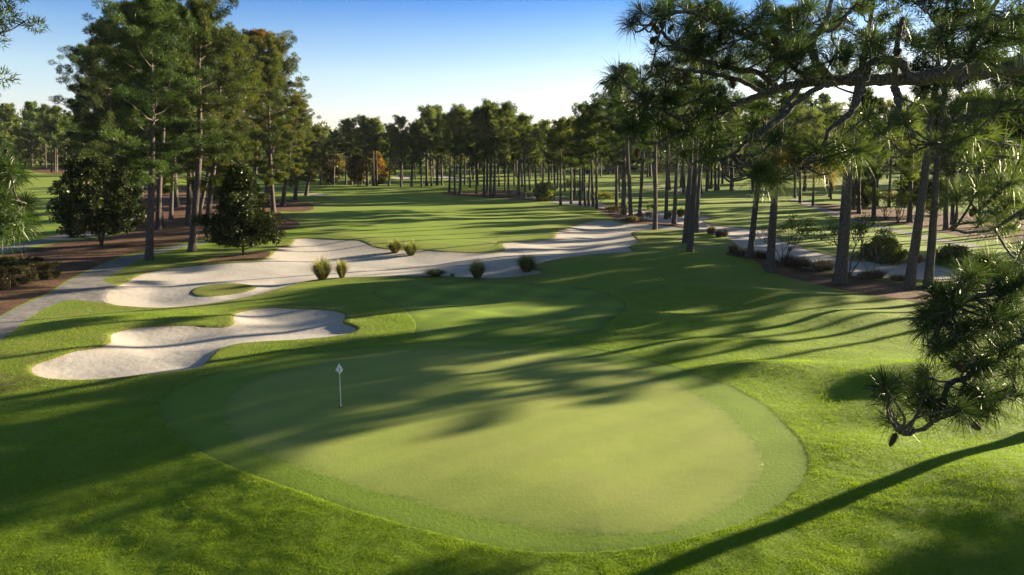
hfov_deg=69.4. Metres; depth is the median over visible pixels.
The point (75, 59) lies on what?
pine tree
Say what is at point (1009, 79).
pine tree
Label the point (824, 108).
pine tree
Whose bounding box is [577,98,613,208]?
pine tree
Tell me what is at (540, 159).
pine tree
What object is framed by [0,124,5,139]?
pine tree
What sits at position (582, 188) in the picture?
pine tree
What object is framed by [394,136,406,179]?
pine tree
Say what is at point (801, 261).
grass clump
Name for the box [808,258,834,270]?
grass clump
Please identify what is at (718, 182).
pine tree
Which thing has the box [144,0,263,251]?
pine tree
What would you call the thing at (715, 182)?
pine tree
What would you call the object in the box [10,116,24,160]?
pine tree
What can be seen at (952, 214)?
pine tree
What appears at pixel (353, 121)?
pine tree
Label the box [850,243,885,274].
crape myrtle
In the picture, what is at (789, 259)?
grass clump
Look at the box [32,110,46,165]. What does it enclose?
pine tree
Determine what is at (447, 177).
sand bunker
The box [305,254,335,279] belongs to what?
grass clump
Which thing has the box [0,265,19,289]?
box hedge
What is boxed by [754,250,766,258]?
grass clump
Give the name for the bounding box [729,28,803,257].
pine tree
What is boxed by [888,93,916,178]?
pine tree
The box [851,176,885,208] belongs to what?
broadleaf tree
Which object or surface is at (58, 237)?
cart path
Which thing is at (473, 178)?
pine tree
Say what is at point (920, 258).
grass clump
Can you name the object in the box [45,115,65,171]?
pine tree
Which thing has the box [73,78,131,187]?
pine tree
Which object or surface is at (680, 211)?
grass clump
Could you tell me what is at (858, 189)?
pine tree
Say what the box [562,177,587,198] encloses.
crape myrtle
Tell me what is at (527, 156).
pine tree
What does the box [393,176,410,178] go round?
sand bunker
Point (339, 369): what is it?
golf flagstick
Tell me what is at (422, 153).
pine tree
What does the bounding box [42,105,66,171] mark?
pine tree
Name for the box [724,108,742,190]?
pine tree
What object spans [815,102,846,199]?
pine tree
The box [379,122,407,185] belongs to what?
pine tree
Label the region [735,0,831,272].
pine tree
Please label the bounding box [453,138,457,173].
pine tree
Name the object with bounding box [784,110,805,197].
pine tree
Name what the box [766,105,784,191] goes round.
pine tree
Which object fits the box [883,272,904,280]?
grass clump
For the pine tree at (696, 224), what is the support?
on the ground at (652, 270)
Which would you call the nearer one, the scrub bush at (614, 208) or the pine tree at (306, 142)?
the scrub bush at (614, 208)
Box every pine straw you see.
[0,185,312,314]
[30,167,64,173]
[198,251,270,264]
[441,190,533,199]
[598,208,682,226]
[726,251,936,301]
[801,204,1023,241]
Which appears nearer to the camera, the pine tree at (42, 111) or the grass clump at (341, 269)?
the grass clump at (341, 269)
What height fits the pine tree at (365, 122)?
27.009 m
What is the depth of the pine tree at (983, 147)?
123.01 m
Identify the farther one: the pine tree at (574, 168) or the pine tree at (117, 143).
the pine tree at (574, 168)
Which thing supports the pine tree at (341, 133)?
on the ground at (652, 270)
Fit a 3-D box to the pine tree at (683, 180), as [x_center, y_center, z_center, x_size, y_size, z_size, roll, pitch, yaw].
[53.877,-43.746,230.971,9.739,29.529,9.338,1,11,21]
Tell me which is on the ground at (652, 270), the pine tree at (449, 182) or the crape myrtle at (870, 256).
the pine tree at (449, 182)
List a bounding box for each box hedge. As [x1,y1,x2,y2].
[0,256,44,266]
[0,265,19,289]
[5,264,40,283]
[28,259,62,279]
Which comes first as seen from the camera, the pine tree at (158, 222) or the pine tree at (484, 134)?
the pine tree at (158, 222)
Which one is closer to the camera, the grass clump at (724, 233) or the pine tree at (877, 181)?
the grass clump at (724, 233)
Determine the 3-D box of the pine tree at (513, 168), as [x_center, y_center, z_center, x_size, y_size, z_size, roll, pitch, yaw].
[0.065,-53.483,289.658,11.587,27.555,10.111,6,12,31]
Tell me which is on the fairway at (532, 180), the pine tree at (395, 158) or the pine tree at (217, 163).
the pine tree at (395, 158)
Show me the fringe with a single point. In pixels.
(191, 413)
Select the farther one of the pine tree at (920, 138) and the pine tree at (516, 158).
the pine tree at (516, 158)
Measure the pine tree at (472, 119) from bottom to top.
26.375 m
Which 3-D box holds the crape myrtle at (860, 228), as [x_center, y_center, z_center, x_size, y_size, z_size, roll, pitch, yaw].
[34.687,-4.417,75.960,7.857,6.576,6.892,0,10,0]
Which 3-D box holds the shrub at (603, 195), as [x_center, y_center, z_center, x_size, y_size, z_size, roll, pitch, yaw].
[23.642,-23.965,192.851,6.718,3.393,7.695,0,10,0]
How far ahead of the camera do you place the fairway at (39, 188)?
207.59 m
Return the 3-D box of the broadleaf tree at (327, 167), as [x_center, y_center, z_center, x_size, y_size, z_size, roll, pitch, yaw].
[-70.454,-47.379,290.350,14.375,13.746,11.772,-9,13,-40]
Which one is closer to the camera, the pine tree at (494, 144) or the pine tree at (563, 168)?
the pine tree at (494, 144)
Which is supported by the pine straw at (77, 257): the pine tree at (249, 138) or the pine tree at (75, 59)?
the pine tree at (249, 138)
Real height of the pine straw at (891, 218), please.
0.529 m
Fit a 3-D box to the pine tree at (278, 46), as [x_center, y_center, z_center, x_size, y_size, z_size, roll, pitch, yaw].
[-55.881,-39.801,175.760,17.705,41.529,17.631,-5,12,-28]
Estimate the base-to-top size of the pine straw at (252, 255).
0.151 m
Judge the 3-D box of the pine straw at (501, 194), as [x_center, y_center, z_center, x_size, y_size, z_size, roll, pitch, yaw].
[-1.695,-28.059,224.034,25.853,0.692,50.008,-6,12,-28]
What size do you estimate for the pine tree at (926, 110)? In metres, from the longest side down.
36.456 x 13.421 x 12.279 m
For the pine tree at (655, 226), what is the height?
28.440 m
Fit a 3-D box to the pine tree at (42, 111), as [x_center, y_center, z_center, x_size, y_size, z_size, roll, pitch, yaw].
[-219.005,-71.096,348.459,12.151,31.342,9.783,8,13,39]
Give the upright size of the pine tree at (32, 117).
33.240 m
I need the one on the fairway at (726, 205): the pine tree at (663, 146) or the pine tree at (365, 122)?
the pine tree at (663, 146)
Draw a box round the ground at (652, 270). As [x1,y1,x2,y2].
[0,158,1023,574]
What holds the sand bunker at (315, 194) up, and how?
on the fairway at (427, 219)
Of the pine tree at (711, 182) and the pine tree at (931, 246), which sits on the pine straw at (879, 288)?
the pine tree at (931, 246)
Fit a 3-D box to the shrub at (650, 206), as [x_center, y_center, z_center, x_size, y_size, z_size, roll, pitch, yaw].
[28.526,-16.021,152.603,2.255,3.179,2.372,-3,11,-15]
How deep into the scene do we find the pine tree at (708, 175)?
265.55 m
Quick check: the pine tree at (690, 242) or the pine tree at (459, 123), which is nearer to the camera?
the pine tree at (690, 242)
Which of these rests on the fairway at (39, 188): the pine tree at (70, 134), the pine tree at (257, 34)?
the pine tree at (70, 134)
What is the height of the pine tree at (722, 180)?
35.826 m
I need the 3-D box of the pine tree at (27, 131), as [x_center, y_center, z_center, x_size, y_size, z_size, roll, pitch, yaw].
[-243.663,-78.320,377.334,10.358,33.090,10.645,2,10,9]
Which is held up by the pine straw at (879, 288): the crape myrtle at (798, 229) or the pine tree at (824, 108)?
the crape myrtle at (798, 229)
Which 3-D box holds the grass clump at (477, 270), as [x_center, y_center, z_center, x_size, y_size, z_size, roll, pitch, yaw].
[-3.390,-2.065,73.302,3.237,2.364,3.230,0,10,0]
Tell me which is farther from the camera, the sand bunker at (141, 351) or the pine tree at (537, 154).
the pine tree at (537, 154)
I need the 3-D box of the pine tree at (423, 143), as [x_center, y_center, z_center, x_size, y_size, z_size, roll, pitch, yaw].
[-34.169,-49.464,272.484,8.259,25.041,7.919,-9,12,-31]
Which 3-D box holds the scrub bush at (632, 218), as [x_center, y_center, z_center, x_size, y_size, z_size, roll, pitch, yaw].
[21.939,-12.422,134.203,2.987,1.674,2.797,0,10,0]
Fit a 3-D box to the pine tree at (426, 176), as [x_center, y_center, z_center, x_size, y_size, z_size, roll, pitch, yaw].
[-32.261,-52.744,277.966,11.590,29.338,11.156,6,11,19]
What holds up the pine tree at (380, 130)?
on the ground at (652, 270)
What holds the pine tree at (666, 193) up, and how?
on the sand strip
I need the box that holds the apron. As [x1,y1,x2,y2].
[373,282,625,340]
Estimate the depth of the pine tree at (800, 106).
237.14 m
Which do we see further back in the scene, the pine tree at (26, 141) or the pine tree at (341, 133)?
the pine tree at (26, 141)
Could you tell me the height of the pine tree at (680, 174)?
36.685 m
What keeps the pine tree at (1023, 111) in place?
on the ground at (652, 270)
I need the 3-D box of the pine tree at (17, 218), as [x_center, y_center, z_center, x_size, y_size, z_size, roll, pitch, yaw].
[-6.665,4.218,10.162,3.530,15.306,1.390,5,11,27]
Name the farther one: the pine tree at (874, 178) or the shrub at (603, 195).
the shrub at (603, 195)
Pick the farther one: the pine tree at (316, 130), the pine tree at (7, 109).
the pine tree at (7, 109)
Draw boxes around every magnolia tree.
[45,153,146,245]
[191,162,286,254]
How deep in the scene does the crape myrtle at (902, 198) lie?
133.40 m
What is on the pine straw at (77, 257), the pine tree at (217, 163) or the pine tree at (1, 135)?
the pine tree at (217, 163)
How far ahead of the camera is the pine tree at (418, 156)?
272.14 m
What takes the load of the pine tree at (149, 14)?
on the ground at (652, 270)
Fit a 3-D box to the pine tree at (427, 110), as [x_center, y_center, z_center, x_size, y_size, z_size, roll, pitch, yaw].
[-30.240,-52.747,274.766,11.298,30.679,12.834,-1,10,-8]
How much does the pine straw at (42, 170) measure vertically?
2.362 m
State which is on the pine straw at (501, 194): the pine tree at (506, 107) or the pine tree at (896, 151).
the pine tree at (506, 107)
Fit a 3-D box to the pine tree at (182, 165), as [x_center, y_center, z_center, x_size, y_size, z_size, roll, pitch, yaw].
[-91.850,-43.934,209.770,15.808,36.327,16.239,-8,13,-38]
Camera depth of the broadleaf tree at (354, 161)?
276.17 m
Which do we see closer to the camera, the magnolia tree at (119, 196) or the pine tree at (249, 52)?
the magnolia tree at (119, 196)
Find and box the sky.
[0,0,1023,135]
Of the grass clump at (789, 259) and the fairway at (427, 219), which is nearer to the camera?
the grass clump at (789, 259)
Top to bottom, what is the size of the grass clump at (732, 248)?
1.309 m
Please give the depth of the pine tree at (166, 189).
121.30 m
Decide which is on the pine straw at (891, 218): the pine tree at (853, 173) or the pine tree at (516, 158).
the pine tree at (853, 173)
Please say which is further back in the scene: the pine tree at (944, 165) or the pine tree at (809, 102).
the pine tree at (809, 102)
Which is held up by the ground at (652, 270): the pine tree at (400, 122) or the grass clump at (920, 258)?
the pine tree at (400, 122)
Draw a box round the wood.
[0,113,1022,174]
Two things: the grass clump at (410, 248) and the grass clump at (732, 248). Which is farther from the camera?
the grass clump at (410, 248)
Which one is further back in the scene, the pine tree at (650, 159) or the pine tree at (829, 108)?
the pine tree at (650, 159)
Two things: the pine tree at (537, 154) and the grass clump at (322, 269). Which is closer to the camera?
the grass clump at (322, 269)
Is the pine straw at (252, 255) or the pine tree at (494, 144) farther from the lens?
the pine tree at (494, 144)
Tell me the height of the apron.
0.605 m
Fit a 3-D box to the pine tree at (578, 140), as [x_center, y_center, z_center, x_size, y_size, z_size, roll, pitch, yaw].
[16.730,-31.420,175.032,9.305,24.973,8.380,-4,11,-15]
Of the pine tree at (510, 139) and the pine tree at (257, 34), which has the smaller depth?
the pine tree at (257, 34)
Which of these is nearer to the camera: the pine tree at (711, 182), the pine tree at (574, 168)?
the pine tree at (574, 168)
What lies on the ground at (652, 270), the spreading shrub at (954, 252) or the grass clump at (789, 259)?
the spreading shrub at (954, 252)
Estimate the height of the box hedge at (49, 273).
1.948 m
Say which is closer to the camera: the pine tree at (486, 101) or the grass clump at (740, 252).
the grass clump at (740, 252)
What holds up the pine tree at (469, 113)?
on the ground at (652, 270)
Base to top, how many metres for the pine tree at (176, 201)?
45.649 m
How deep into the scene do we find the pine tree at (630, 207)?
135.58 m
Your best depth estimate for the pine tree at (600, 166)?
362.60 m
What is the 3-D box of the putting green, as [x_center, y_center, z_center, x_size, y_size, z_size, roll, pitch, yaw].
[-1.060,5.766,37.203,27.031,0.475,20.757,5,11,27]
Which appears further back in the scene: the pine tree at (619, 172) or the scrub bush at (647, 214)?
the pine tree at (619, 172)
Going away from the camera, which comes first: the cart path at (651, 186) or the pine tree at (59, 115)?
the cart path at (651, 186)
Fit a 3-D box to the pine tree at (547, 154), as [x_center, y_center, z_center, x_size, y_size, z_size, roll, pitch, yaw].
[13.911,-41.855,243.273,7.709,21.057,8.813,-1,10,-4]
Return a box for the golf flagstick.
[336,364,342,407]
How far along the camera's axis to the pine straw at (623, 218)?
140.43 m
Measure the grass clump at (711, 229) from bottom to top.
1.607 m
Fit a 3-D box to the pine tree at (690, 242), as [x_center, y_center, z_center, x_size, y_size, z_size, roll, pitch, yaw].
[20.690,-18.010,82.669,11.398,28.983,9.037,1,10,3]
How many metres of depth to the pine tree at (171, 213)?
139.04 m
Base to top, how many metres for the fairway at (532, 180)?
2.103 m
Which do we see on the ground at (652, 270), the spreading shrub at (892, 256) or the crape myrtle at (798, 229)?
the spreading shrub at (892, 256)
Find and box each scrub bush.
[608,205,627,217]
[625,214,639,222]
[633,211,652,220]
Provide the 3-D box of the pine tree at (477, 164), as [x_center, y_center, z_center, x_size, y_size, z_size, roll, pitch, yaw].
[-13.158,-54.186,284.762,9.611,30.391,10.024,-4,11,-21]
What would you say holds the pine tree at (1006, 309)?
on the ground at (652, 270)
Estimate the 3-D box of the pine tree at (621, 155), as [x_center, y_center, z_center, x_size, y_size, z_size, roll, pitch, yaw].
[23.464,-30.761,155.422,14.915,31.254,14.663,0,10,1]
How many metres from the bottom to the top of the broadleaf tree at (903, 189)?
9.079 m
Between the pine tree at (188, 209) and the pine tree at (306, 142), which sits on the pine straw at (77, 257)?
the pine tree at (188, 209)
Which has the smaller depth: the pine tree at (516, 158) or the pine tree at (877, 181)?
the pine tree at (877, 181)
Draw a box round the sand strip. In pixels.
[530,196,1003,285]
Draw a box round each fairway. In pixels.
[10,173,107,239]
[288,186,596,248]
[293,173,599,183]
[556,179,1023,259]
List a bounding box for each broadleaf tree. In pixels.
[315,150,344,183]
[343,152,369,185]
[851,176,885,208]
[893,173,920,211]
[913,177,951,213]
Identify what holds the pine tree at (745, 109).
on the ground at (652, 270)
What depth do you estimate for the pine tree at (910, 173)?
133.01 m
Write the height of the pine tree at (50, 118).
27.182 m
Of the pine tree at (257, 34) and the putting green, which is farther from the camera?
the pine tree at (257, 34)
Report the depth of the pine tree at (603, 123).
166.17 m
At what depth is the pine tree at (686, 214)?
102.78 m
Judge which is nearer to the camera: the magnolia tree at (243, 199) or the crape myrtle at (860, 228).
the crape myrtle at (860, 228)
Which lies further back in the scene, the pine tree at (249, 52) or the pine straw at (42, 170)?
the pine straw at (42, 170)
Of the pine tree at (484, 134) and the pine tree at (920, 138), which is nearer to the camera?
the pine tree at (920, 138)
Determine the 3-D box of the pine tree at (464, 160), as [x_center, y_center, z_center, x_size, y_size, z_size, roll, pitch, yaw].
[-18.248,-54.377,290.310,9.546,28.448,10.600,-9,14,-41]
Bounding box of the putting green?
[223,348,762,535]
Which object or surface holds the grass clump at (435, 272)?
on the ground at (652, 270)
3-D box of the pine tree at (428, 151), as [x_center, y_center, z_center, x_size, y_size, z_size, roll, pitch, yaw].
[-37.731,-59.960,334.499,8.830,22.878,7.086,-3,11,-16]
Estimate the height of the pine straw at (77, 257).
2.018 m
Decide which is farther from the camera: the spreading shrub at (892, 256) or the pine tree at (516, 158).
the pine tree at (516, 158)
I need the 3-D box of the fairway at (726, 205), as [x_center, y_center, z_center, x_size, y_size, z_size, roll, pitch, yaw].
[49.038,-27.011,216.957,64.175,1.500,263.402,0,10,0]
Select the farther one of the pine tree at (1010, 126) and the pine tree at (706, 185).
the pine tree at (706, 185)
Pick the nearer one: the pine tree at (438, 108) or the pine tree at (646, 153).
the pine tree at (646, 153)
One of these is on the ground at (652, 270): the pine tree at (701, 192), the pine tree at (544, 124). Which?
the pine tree at (544, 124)
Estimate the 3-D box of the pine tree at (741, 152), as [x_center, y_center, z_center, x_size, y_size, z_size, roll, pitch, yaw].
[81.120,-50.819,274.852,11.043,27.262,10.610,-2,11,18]
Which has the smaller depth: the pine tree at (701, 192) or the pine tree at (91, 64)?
the pine tree at (91, 64)
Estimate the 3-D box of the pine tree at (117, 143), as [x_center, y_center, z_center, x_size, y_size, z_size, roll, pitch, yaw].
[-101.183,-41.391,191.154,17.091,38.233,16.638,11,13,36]
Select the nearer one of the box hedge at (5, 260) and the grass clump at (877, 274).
the grass clump at (877, 274)
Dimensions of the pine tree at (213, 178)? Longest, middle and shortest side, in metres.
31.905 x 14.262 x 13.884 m
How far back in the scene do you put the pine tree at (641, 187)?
156.29 m
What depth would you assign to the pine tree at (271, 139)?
154.15 m
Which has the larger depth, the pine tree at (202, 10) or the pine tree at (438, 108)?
the pine tree at (438, 108)
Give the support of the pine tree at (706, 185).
on the fairway at (726, 205)
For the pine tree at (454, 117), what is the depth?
230.56 m
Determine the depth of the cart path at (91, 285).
67.54 m
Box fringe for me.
[159,341,808,551]
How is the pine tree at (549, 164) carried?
on the ground at (652, 270)
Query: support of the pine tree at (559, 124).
on the ground at (652, 270)
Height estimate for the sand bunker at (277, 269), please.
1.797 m
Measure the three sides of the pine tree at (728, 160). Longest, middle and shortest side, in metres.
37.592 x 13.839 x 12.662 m
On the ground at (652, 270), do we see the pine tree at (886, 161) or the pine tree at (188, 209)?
the pine tree at (886, 161)
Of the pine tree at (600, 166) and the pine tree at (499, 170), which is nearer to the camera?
the pine tree at (499, 170)
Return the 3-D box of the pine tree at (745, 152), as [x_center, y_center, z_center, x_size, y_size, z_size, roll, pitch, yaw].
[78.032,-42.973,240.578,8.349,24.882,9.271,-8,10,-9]
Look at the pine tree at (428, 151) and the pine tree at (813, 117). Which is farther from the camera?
the pine tree at (428, 151)
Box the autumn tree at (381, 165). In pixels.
[369,151,390,183]
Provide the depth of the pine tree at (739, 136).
325.61 m
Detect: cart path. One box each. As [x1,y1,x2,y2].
[0,199,136,253]
[0,239,209,339]
[646,185,681,190]
[788,199,981,247]
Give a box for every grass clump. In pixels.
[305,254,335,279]
[331,258,348,277]
[384,239,402,252]
[400,238,421,255]
[423,268,447,275]
[465,257,490,278]
[511,253,540,272]
[677,207,684,216]
[705,224,717,233]
[713,228,729,236]
[726,243,740,252]
[735,249,745,254]
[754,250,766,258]
[777,254,797,263]
[790,256,812,266]
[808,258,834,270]
[854,269,871,278]
[861,267,887,278]
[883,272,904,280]
[907,253,925,262]
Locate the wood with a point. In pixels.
(661, 160)
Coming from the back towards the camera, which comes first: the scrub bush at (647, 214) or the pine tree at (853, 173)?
the pine tree at (853, 173)
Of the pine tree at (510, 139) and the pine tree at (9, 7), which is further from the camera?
the pine tree at (510, 139)
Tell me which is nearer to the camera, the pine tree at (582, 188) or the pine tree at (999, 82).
the pine tree at (999, 82)
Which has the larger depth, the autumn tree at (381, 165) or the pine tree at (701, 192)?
the autumn tree at (381, 165)
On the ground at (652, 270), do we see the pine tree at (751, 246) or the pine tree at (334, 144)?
the pine tree at (334, 144)
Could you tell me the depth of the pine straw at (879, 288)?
72.07 m
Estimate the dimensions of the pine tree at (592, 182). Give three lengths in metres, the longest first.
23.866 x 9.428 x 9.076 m
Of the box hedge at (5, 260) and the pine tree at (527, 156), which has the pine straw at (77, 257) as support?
the box hedge at (5, 260)
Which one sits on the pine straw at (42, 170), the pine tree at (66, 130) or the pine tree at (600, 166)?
the pine tree at (66, 130)
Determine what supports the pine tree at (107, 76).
on the pine straw at (77, 257)
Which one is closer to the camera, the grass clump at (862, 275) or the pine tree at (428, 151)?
the grass clump at (862, 275)
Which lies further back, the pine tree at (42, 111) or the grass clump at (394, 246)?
the pine tree at (42, 111)
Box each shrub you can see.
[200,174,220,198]
[532,181,556,200]
[590,189,613,201]
[646,202,652,213]
[856,235,908,264]
[935,243,974,265]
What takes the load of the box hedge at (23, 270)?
on the pine straw at (77, 257)
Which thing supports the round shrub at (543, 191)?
on the sand strip
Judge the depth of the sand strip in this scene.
93.57 m
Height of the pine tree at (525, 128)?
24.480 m
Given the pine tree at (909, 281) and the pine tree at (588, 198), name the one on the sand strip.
the pine tree at (588, 198)
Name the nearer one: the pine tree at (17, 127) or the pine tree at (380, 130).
the pine tree at (380, 130)
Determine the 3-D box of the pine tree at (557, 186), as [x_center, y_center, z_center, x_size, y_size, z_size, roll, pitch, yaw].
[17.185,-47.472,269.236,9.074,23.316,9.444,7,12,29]
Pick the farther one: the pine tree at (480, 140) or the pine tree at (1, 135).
the pine tree at (1, 135)
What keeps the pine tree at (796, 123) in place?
on the ground at (652, 270)
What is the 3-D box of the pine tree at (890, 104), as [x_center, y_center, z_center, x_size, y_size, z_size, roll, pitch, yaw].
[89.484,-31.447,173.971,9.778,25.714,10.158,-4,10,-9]
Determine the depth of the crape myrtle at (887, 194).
141.18 m
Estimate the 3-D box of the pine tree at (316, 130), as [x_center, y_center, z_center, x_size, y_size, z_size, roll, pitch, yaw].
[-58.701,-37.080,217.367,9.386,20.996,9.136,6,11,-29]
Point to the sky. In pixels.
(385, 59)
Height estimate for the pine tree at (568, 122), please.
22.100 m
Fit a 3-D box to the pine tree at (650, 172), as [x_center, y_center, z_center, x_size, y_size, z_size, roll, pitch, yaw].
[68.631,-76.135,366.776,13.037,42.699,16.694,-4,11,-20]
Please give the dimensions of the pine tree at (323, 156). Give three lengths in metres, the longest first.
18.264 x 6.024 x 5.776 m
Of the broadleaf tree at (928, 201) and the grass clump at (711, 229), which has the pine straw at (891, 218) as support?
the broadleaf tree at (928, 201)
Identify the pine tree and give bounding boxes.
[0,0,51,107]
[0,102,23,149]
[0,104,18,146]
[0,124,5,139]
[0,137,44,255]
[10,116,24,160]
[15,110,34,165]
[19,100,40,166]
[20,101,40,165]
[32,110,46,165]
[34,103,49,169]
[40,109,56,171]
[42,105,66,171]
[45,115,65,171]
[47,42,131,154]
[55,19,146,175]
[57,98,95,193]
[61,113,75,170]
[66,125,77,155]
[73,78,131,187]
[79,0,164,217]
[81,0,227,260]
[83,56,134,179]
[111,32,208,227]
[119,1,205,229]
[128,68,219,219]
[133,89,179,207]
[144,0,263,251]
[158,15,236,224]
[169,25,275,233]
[176,141,204,195]
[196,112,234,172]
[198,38,279,215]
[224,99,265,162]
[233,27,291,183]
[237,55,303,211]
[242,30,312,205]
[265,94,320,205]
[282,102,321,199]
[298,125,330,195]
[317,138,329,184]
[320,127,329,150]
[325,130,342,184]
[335,117,357,184]
[338,117,362,184]
[350,117,369,184]
[352,114,378,185]
[363,118,384,185]
[366,116,387,185]
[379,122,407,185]
[387,115,412,186]
[389,126,399,175]
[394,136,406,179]
[402,122,422,186]
[409,119,429,186]
[413,146,424,173]
[414,111,438,185]
[416,103,444,185]
[422,145,434,159]
[427,106,448,184]
[430,104,447,184]
[435,111,464,191]
[438,108,468,193]
[444,103,475,193]
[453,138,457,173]
[459,130,470,184]
[463,109,474,187]
[464,111,485,193]
[470,98,502,193]
[470,109,478,185]
[471,104,491,194]
[472,147,480,179]
[473,105,503,195]
[477,102,509,195]
[488,100,521,197]
[498,107,518,191]
[498,108,506,186]
[502,118,516,185]
[508,111,539,197]
[511,115,531,194]
[513,145,532,186]
[517,125,539,190]
[529,123,542,185]
[534,119,551,181]
[538,126,553,182]
[539,127,543,177]
[543,129,563,191]
[544,115,572,204]
[546,140,563,188]
[552,129,569,191]
[558,115,584,203]
[562,117,581,193]
[565,115,594,205]
[566,102,598,206]
[572,118,602,205]
[574,107,604,207]
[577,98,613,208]
[581,167,583,191]
[586,82,631,209]
[589,68,654,214]
[590,0,1023,446]
[597,61,651,221]
[598,124,606,176]
[615,131,621,191]
[618,85,659,213]
[637,130,657,190]
[640,60,689,229]
[645,133,660,187]
[649,0,749,251]
[649,164,651,176]
[650,63,699,224]
[652,91,685,218]
[655,43,717,242]
[657,105,675,189]
[670,107,695,193]
[670,132,681,186]
[679,62,731,232]
[689,125,708,193]
[703,108,719,191]
[707,168,709,188]
[708,131,728,190]
[710,136,726,188]
[717,118,729,189]
[721,100,731,183]
[723,118,743,186]
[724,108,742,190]
[725,102,734,177]
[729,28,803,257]
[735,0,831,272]
[735,106,748,178]
[739,123,759,191]
[743,108,761,183]
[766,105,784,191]
[784,102,805,192]
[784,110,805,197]
[790,113,812,202]
[793,107,835,205]
[798,92,822,190]
[799,0,935,283]
[807,92,832,183]
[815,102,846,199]
[819,101,847,196]
[837,106,870,209]
[842,115,878,213]
[857,123,893,219]
[872,96,898,206]
[880,98,908,206]
[881,135,893,178]
[887,0,1023,289]
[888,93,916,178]
[889,111,933,222]
[894,127,908,185]
[902,0,1022,287]
[907,124,930,168]
[909,89,930,140]
[917,95,933,152]
[921,101,971,230]
[930,119,975,223]
[937,31,1023,87]
[949,87,1006,226]
[969,76,1023,234]
[975,0,1023,143]
[996,6,1023,151]
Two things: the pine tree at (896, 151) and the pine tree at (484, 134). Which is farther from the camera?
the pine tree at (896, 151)
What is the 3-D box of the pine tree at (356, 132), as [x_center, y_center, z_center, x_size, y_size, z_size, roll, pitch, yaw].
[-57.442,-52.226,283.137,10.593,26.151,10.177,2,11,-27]
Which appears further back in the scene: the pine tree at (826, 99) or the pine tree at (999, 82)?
the pine tree at (826, 99)
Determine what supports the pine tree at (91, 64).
on the ground at (652, 270)
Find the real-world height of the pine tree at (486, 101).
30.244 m
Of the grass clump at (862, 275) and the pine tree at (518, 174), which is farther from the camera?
the pine tree at (518, 174)
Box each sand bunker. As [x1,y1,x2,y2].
[31,308,355,379]
[106,220,682,307]
[300,193,326,195]
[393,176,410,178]
[435,175,467,179]
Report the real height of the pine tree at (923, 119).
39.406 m
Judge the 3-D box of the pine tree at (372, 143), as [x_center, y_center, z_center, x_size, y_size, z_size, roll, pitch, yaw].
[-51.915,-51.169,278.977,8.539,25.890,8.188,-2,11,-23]
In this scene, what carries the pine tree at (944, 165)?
on the pine straw at (891, 218)
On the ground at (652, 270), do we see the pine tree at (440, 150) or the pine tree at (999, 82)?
the pine tree at (440, 150)
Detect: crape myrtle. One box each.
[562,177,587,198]
[752,209,817,266]
[809,212,896,276]
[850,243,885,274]
[867,189,904,219]
[880,191,917,222]
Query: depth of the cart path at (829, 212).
125.98 m
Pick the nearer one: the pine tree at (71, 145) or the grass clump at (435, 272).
the grass clump at (435, 272)
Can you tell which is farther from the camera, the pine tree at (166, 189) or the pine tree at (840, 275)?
the pine tree at (166, 189)
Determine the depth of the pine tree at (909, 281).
65.85 m
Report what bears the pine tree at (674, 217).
on the pine straw at (623, 218)
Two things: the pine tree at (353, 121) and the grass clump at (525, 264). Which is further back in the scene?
the pine tree at (353, 121)
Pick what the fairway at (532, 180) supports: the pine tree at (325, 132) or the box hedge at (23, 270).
the pine tree at (325, 132)
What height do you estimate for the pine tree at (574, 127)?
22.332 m
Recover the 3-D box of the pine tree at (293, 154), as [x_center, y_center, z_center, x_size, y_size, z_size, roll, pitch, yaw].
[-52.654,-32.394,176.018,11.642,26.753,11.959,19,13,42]

